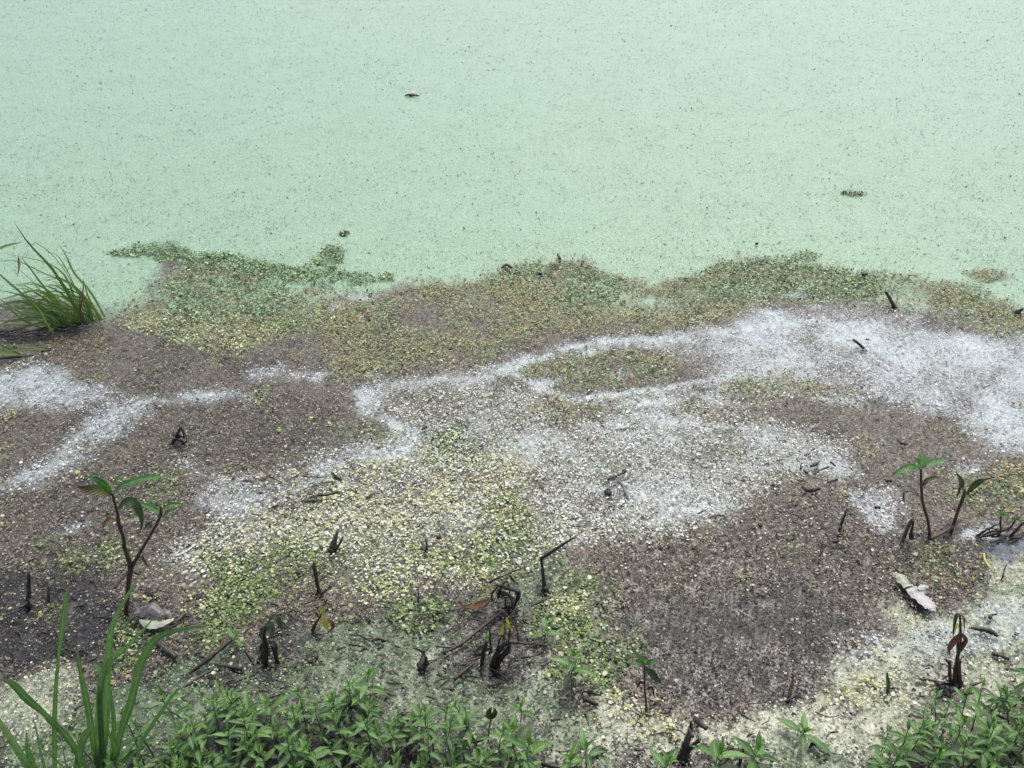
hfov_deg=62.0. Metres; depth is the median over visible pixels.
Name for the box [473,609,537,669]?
withered plant
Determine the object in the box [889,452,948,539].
smartweed
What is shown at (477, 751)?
weed plant
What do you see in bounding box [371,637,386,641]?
floating leaf
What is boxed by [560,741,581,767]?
seedling
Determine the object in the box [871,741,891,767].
weed plant
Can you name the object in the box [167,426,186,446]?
rotten tangle
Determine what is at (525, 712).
seedling
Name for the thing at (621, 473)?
fallen twig
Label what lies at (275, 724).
weed plant
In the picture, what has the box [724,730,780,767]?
seedling
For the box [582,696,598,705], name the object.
fallen twig
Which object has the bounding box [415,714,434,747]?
weed plant
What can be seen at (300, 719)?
weed plant
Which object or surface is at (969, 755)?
weed plant
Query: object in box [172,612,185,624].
fallen stick
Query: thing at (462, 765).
weed plant
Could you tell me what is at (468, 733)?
weed plant
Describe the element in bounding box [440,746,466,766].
weed plant
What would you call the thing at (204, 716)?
weed plant
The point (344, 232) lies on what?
frond raft
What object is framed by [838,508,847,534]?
dead stem
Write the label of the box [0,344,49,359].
grass sprig
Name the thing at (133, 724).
weed plant
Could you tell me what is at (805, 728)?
seedling
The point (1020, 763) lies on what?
weed plant
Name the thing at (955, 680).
withered plant
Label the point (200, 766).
weed plant
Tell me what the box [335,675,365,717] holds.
weed plant
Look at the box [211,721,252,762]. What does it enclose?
weed plant
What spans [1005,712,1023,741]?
weed plant
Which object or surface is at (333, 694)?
weed plant
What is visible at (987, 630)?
rotten scrap
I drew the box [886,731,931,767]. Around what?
weed plant
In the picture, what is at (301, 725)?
weed plant
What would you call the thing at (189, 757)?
weed plant
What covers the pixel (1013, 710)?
weed plant
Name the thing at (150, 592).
stump
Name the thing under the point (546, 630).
seedling
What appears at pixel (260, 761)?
weed plant
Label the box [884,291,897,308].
dead stem
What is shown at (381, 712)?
weed plant
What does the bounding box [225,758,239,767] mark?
weed plant
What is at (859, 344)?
dead stem
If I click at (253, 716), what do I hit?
weed plant
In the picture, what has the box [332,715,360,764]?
weed plant
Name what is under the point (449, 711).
weed plant
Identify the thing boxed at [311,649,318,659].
stump
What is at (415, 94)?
white scrap
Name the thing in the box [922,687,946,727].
weed plant
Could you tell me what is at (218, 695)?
weed plant
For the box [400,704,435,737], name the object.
weed plant
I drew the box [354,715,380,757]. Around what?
weed plant
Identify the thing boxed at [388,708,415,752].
weed plant
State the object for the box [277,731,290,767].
weed plant
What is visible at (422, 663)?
stump
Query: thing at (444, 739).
weed plant
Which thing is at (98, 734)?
tall grass
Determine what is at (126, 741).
weed plant
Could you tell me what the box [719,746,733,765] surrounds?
dead stem
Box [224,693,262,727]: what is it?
weed plant
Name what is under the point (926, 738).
weed plant
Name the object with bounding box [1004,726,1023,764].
weed plant
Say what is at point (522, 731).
weed plant
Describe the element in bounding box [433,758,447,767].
weed plant
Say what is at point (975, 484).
smartweed
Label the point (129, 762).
weed plant
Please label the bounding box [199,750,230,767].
weed plant
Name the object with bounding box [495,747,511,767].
weed plant
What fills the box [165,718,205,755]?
weed plant
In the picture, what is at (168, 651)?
fallen stick
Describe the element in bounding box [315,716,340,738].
weed plant
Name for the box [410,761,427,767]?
weed plant
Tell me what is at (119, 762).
weed plant
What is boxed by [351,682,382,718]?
weed plant
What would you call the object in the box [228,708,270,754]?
weed plant
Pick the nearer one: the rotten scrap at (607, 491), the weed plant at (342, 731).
the weed plant at (342, 731)
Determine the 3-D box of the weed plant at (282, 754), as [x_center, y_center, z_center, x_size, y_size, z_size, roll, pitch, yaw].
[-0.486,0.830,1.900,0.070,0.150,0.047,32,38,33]
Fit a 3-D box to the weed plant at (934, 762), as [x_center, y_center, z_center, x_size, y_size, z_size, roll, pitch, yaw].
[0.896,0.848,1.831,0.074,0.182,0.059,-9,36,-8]
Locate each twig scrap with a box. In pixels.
[810,462,818,466]
[813,466,828,474]
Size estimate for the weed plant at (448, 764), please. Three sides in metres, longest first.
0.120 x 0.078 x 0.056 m
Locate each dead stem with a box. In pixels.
[19,570,34,610]
[47,580,50,602]
[312,561,331,597]
[327,530,343,554]
[420,538,427,552]
[540,537,574,595]
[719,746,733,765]
[737,748,744,766]
[785,672,794,702]
[818,543,823,556]
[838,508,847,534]
[852,339,864,350]
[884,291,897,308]
[899,518,914,545]
[1011,307,1023,315]
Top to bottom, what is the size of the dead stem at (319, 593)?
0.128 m
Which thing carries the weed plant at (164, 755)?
on the pond water
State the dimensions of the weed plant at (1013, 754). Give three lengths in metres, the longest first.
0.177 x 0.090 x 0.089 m
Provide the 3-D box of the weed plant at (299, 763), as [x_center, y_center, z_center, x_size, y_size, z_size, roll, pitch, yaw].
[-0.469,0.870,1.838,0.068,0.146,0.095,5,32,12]
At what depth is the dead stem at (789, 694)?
2.08 m
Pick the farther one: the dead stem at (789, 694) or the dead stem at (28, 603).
the dead stem at (28, 603)
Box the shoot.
[884,673,898,692]
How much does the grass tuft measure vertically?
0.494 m
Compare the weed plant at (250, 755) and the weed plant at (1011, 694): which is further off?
the weed plant at (1011, 694)
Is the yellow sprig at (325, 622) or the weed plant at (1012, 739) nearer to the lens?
the weed plant at (1012, 739)
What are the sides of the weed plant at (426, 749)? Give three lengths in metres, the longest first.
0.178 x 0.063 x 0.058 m
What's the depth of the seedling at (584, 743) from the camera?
1.90 m
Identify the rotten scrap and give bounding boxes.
[301,490,337,502]
[331,472,340,479]
[401,712,413,721]
[541,762,560,767]
[589,745,604,757]
[604,488,611,495]
[801,486,820,491]
[916,678,939,681]
[935,681,950,697]
[971,626,998,636]
[992,652,1009,660]
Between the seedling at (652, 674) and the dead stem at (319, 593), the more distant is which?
the dead stem at (319, 593)
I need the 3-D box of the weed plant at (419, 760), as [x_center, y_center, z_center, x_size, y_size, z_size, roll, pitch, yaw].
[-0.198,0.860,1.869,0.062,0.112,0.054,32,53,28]
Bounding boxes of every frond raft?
[339,230,349,235]
[837,190,867,195]
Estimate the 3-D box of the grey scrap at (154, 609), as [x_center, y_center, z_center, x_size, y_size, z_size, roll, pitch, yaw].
[-0.950,0.615,2.255,0.105,0.038,0.069,0,34,0]
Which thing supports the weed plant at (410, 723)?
on the pond water
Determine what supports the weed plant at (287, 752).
on the pond water
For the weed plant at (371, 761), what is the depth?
1.84 m
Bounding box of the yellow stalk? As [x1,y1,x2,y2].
[983,553,992,569]
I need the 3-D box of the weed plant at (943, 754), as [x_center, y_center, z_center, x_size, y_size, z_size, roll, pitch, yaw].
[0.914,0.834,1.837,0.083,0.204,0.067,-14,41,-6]
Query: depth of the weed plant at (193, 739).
1.86 m
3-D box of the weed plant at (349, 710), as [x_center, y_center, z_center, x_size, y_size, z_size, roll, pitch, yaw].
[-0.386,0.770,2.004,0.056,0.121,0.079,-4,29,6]
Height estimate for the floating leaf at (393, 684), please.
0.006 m
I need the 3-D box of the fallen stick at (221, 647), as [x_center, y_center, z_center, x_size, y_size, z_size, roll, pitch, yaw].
[-0.767,0.691,2.162,0.098,0.031,0.100,0,34,0]
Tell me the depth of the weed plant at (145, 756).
1.87 m
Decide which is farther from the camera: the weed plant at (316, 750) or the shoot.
the shoot
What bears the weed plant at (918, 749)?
on the pond water
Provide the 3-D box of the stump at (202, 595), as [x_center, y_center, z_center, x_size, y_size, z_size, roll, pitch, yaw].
[-0.855,0.590,2.357,0.031,0.036,0.046,0,34,0]
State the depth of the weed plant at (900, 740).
1.89 m
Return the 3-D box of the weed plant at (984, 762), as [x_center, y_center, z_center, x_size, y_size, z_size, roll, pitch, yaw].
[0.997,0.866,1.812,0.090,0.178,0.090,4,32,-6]
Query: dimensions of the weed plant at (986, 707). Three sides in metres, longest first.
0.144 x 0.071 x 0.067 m
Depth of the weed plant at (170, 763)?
1.87 m
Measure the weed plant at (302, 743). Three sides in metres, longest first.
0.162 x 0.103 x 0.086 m
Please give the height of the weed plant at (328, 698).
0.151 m
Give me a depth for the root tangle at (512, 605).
2.28 m
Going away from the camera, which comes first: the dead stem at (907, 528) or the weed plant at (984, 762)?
the weed plant at (984, 762)
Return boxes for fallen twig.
[215,664,243,670]
[228,673,256,684]
[298,598,325,603]
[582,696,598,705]
[583,691,601,695]
[608,469,626,479]
[618,481,628,498]
[897,438,906,444]
[929,525,954,539]
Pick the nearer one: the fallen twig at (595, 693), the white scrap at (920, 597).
the fallen twig at (595, 693)
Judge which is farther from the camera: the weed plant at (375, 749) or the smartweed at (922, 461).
the smartweed at (922, 461)
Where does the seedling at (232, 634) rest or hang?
on the pond water
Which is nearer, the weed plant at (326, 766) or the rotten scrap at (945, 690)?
the weed plant at (326, 766)
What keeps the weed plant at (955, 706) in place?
on the pond water
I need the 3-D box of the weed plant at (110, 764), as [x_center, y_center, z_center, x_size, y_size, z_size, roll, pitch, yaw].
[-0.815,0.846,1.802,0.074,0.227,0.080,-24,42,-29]
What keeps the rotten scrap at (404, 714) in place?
on the pond water
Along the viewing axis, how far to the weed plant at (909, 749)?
1.78 m
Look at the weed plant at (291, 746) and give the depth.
1.83 m
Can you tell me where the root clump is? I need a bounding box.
[975,511,1023,543]
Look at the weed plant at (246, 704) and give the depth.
1.96 m
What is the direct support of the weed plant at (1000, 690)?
on the pond water
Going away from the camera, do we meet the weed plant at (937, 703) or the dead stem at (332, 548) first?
the weed plant at (937, 703)
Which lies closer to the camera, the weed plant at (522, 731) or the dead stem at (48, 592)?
the weed plant at (522, 731)
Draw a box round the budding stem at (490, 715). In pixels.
[486,707,496,741]
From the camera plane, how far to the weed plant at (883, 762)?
1.77 m
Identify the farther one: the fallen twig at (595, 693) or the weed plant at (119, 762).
the fallen twig at (595, 693)
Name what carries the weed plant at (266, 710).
on the pond water
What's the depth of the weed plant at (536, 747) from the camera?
1.88 m
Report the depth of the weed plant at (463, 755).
1.86 m
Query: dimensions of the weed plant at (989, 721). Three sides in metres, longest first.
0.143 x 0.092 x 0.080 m
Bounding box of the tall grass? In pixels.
[0,575,208,767]
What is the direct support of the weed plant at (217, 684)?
on the pond water
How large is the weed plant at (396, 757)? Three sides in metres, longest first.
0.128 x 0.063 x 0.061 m
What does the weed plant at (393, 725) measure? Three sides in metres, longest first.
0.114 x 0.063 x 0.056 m
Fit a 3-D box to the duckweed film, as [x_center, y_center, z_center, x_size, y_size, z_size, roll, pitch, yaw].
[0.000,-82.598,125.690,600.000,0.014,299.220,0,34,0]
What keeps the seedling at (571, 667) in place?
on the pond water
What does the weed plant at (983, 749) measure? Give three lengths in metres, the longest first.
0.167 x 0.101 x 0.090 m
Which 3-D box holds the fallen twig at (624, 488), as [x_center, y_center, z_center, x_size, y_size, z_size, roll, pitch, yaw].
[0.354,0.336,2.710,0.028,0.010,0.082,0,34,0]
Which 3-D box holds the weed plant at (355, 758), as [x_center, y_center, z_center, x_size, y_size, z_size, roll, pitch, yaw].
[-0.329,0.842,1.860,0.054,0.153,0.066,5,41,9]
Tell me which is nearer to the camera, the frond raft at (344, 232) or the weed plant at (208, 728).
the weed plant at (208, 728)
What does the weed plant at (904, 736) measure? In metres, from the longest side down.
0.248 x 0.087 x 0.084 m
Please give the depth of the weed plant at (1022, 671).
1.99 m
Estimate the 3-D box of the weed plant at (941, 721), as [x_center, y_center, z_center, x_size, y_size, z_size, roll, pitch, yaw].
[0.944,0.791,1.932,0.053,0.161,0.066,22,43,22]
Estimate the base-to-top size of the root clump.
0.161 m
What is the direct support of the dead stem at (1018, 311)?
on the pond water
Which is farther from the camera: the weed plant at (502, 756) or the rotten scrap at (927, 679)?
the rotten scrap at (927, 679)
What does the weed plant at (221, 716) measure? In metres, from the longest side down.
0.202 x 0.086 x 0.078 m
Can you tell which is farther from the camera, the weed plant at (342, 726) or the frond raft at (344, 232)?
the frond raft at (344, 232)
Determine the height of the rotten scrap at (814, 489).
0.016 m
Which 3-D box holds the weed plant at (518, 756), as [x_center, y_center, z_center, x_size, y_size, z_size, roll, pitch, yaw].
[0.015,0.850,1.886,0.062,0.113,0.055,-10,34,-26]
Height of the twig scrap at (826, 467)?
0.009 m
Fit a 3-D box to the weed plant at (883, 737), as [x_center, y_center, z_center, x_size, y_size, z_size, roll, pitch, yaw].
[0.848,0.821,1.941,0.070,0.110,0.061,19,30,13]
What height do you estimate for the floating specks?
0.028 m
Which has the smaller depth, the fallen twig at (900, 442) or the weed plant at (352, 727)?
the weed plant at (352, 727)
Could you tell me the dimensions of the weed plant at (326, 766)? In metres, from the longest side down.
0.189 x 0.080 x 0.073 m
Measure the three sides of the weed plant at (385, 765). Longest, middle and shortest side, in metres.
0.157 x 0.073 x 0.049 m
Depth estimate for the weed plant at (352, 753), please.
1.85 m
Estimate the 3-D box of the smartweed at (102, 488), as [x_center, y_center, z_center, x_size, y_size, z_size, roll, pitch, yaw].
[-0.926,0.423,2.149,0.249,0.538,0.092,0,34,0]
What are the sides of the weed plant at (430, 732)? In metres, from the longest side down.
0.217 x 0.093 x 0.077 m
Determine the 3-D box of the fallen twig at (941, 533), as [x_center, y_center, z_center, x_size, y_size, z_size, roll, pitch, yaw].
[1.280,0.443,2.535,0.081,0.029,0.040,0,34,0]
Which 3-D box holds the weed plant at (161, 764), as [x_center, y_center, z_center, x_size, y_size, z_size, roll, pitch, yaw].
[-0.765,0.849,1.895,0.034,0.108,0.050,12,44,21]
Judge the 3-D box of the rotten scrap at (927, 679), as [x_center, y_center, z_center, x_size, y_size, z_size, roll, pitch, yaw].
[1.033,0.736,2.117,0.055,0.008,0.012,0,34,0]
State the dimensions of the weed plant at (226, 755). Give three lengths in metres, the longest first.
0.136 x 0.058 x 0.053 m
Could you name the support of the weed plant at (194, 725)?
on the pond water
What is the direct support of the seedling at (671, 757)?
on the pond water
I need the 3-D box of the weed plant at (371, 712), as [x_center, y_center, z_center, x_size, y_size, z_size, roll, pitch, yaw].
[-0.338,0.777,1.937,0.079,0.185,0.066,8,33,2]
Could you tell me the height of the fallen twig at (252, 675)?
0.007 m
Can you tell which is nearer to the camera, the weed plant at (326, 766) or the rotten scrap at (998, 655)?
the weed plant at (326, 766)
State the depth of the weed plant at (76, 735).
1.86 m
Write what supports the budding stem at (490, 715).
on the pond water
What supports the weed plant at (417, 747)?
on the pond water
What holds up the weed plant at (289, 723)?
on the pond water
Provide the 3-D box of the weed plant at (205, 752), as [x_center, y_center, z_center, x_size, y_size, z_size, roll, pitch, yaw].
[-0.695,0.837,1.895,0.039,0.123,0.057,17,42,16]
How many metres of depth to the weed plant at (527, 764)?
1.82 m
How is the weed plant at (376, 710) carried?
on the pond water
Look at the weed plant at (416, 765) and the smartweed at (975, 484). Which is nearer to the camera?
the weed plant at (416, 765)
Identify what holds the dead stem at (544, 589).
on the pond water
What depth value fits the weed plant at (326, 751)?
1.83 m
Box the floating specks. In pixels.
[0,0,1023,308]
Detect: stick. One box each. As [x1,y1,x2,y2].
[156,641,177,658]
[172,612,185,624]
[185,669,213,687]
[186,637,232,675]
[443,608,508,653]
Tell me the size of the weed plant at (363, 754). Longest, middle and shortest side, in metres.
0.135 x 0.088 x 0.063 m
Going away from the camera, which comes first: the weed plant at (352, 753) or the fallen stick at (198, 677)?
the weed plant at (352, 753)
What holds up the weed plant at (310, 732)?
on the pond water
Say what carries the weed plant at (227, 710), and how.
on the pond water
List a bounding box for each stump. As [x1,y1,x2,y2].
[143,587,157,597]
[196,591,205,601]
[295,566,301,577]
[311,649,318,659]
[413,647,429,673]
[659,720,700,763]
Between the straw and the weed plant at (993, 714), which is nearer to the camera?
the weed plant at (993, 714)
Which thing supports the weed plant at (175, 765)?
on the pond water
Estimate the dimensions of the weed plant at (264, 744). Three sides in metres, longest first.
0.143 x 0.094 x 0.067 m
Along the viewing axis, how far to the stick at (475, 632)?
2.23 m
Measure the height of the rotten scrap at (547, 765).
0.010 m
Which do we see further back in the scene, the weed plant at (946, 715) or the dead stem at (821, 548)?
the dead stem at (821, 548)
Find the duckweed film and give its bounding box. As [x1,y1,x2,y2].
[0,0,1023,767]
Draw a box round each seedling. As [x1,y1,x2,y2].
[227,627,240,645]
[506,695,536,720]
[529,615,562,640]
[547,648,598,693]
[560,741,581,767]
[567,727,605,767]
[632,651,661,707]
[648,747,680,767]
[690,738,749,767]
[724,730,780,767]
[774,712,833,755]
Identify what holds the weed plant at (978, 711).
on the pond water
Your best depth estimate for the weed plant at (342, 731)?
1.87 m
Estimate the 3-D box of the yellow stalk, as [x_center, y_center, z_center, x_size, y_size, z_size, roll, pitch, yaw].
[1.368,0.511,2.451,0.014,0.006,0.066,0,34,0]
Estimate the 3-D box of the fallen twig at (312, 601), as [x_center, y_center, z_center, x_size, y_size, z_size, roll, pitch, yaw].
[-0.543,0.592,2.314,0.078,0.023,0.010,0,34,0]
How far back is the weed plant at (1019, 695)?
2.03 m
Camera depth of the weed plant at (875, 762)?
1.83 m
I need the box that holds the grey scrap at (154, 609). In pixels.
[134,602,173,628]
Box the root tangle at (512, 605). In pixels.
[454,567,522,616]
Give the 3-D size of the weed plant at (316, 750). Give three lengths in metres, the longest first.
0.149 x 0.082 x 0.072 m
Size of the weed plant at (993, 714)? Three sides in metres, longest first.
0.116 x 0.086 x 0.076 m
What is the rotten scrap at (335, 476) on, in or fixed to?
on the pond water
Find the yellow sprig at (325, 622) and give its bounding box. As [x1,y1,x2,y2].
[311,599,334,633]
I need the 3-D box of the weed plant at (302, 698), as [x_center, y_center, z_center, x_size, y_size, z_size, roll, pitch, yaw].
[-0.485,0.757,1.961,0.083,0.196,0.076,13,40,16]
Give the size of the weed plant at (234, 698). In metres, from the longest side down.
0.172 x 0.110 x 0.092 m
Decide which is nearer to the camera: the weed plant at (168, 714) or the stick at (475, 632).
the weed plant at (168, 714)
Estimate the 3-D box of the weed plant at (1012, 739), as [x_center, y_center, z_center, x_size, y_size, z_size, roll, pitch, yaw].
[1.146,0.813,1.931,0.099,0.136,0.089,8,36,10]
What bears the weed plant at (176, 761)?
on the pond water
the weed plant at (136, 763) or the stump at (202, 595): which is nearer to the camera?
the weed plant at (136, 763)
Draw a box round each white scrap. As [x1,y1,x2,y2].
[405,91,419,95]
[892,572,936,610]
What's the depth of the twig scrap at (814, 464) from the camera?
2.81 m
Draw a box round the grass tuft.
[0,224,104,340]
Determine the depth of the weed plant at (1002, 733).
1.91 m
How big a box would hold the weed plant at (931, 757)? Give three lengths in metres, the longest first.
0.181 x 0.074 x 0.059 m
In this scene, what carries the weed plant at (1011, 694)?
on the pond water
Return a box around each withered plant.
[243,614,285,666]
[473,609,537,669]
[939,613,967,689]
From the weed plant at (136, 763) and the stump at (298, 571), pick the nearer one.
the weed plant at (136, 763)
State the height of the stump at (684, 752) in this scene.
0.138 m
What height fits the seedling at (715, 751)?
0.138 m
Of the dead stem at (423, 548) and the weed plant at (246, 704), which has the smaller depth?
the weed plant at (246, 704)
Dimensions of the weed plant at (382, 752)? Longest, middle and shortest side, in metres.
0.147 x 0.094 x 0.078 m
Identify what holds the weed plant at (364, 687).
on the pond water
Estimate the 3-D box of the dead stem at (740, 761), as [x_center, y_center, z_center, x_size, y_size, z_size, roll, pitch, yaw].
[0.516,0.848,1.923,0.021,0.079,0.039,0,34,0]
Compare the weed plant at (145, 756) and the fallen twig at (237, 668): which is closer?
the weed plant at (145, 756)
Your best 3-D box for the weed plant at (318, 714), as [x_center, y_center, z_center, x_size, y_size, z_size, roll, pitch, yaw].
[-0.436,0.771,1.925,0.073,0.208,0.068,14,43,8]
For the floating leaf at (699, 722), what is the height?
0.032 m
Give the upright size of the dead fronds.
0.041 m
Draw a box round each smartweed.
[78,472,185,615]
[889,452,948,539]
[948,472,990,533]
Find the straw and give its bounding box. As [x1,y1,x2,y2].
[175,545,194,556]
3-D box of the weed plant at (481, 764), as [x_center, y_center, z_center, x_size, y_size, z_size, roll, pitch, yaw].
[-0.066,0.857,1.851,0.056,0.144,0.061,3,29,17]
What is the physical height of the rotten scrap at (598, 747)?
0.019 m
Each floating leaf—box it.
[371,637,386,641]
[385,682,405,686]
[693,716,707,730]
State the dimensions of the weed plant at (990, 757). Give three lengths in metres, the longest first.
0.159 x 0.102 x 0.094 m
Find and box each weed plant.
[64,729,92,767]
[93,721,132,767]
[102,748,123,767]
[103,748,127,767]
[105,748,144,767]
[115,707,154,765]
[126,716,159,764]
[133,757,159,767]
[145,685,195,736]
[149,736,186,767]
[156,752,169,767]
[158,735,184,767]
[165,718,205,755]
[165,755,177,767]
[171,753,189,767]
[175,745,211,767]
[177,711,209,747]
[178,721,217,767]
[193,717,222,763]
[193,742,209,767]
[193,758,206,767]
[195,712,216,746]
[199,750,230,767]
[202,680,239,725]
[203,692,228,751]
[204,692,227,720]
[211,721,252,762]
[212,686,256,724]
[216,746,241,767]
[222,688,240,726]
[224,689,273,729]
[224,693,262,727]
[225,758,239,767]
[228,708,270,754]
[232,708,261,751]
[232,735,264,767]
[239,727,271,767]
[240,726,280,766]
[255,692,290,741]
[255,745,278,767]
[260,715,292,750]
[274,729,309,767]
[276,708,301,744]
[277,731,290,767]
[279,732,309,763]
[280,736,316,767]
[282,702,311,741]
[287,684,313,733]
[287,759,304,767]
[288,700,313,735]
[295,738,323,767]
[299,736,332,767]
[300,724,318,754]
[301,696,334,746]
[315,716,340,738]
[316,736,349,767]
[321,688,350,723]
[321,689,352,719]
[322,710,358,764]
[322,760,337,767]
[328,722,349,749]
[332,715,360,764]
[332,742,362,767]
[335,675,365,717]
[337,691,353,725]
[340,662,388,719]
[344,696,379,737]
[348,746,369,765]
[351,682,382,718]
[354,693,387,731]
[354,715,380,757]
[356,696,387,733]
[356,746,378,767]
[359,723,379,756]
[359,753,376,767]
[362,719,390,764]
[377,760,389,767]
[378,719,407,765]
[380,716,403,748]
[387,748,401,767]
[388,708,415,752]
[398,712,422,741]
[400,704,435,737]
[407,728,429,757]
[409,701,445,760]
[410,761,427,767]
[413,751,440,767]
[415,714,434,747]
[416,755,430,767]
[417,734,441,767]
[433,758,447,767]
[434,701,458,732]
[435,713,465,766]
[436,728,471,762]
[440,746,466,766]
[444,753,468,767]
[447,736,466,766]
[448,698,492,760]
[454,739,474,767]
[455,698,476,754]
[467,748,498,767]
[469,752,491,767]
[471,741,503,767]
[487,723,514,764]
[489,709,534,764]
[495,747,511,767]
[504,728,555,767]
[508,746,525,767]
[519,747,541,767]
[865,742,899,767]
[867,722,897,758]
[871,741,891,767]
[874,740,910,767]
[879,718,927,767]
[885,744,919,767]
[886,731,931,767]
[893,715,934,748]
[895,718,932,760]
[908,731,932,757]
[911,707,941,746]
[916,728,959,767]
[920,712,946,739]
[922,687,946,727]
[922,748,950,767]
[923,740,960,767]
[929,709,978,767]
[931,697,956,750]
[939,686,979,752]
[950,736,979,767]
[950,737,1003,767]
[957,678,995,742]
[966,716,1002,762]
[970,708,1002,743]
[971,717,1011,767]
[972,686,1015,722]
[976,743,1006,767]
[980,680,1012,722]
[980,727,1010,757]
[982,754,997,767]
[992,687,1020,714]
[995,694,1023,729]
[997,714,1023,756]
[1000,718,1023,766]
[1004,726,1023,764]
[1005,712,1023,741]
[1008,754,1023,767]
[1013,668,1023,706]
[1013,672,1023,689]
[1013,691,1023,705]
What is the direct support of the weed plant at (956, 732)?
on the pond water
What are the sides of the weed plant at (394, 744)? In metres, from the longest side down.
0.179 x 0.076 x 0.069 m
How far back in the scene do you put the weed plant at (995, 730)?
1.88 m
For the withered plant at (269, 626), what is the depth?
2.11 m
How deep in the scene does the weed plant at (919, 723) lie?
1.95 m
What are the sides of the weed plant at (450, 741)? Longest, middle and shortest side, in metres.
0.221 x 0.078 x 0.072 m
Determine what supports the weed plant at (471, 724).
on the pond water
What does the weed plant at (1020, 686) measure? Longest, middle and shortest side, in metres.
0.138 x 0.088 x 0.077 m
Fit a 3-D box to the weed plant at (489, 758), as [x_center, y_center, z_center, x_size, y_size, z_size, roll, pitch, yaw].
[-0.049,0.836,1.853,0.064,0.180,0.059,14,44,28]
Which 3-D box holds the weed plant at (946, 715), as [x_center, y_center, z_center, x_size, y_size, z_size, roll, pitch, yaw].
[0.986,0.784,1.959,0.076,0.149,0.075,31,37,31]
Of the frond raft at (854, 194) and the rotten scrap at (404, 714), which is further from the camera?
the frond raft at (854, 194)
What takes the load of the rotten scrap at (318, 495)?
on the pond water
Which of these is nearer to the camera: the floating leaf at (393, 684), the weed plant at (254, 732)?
the weed plant at (254, 732)

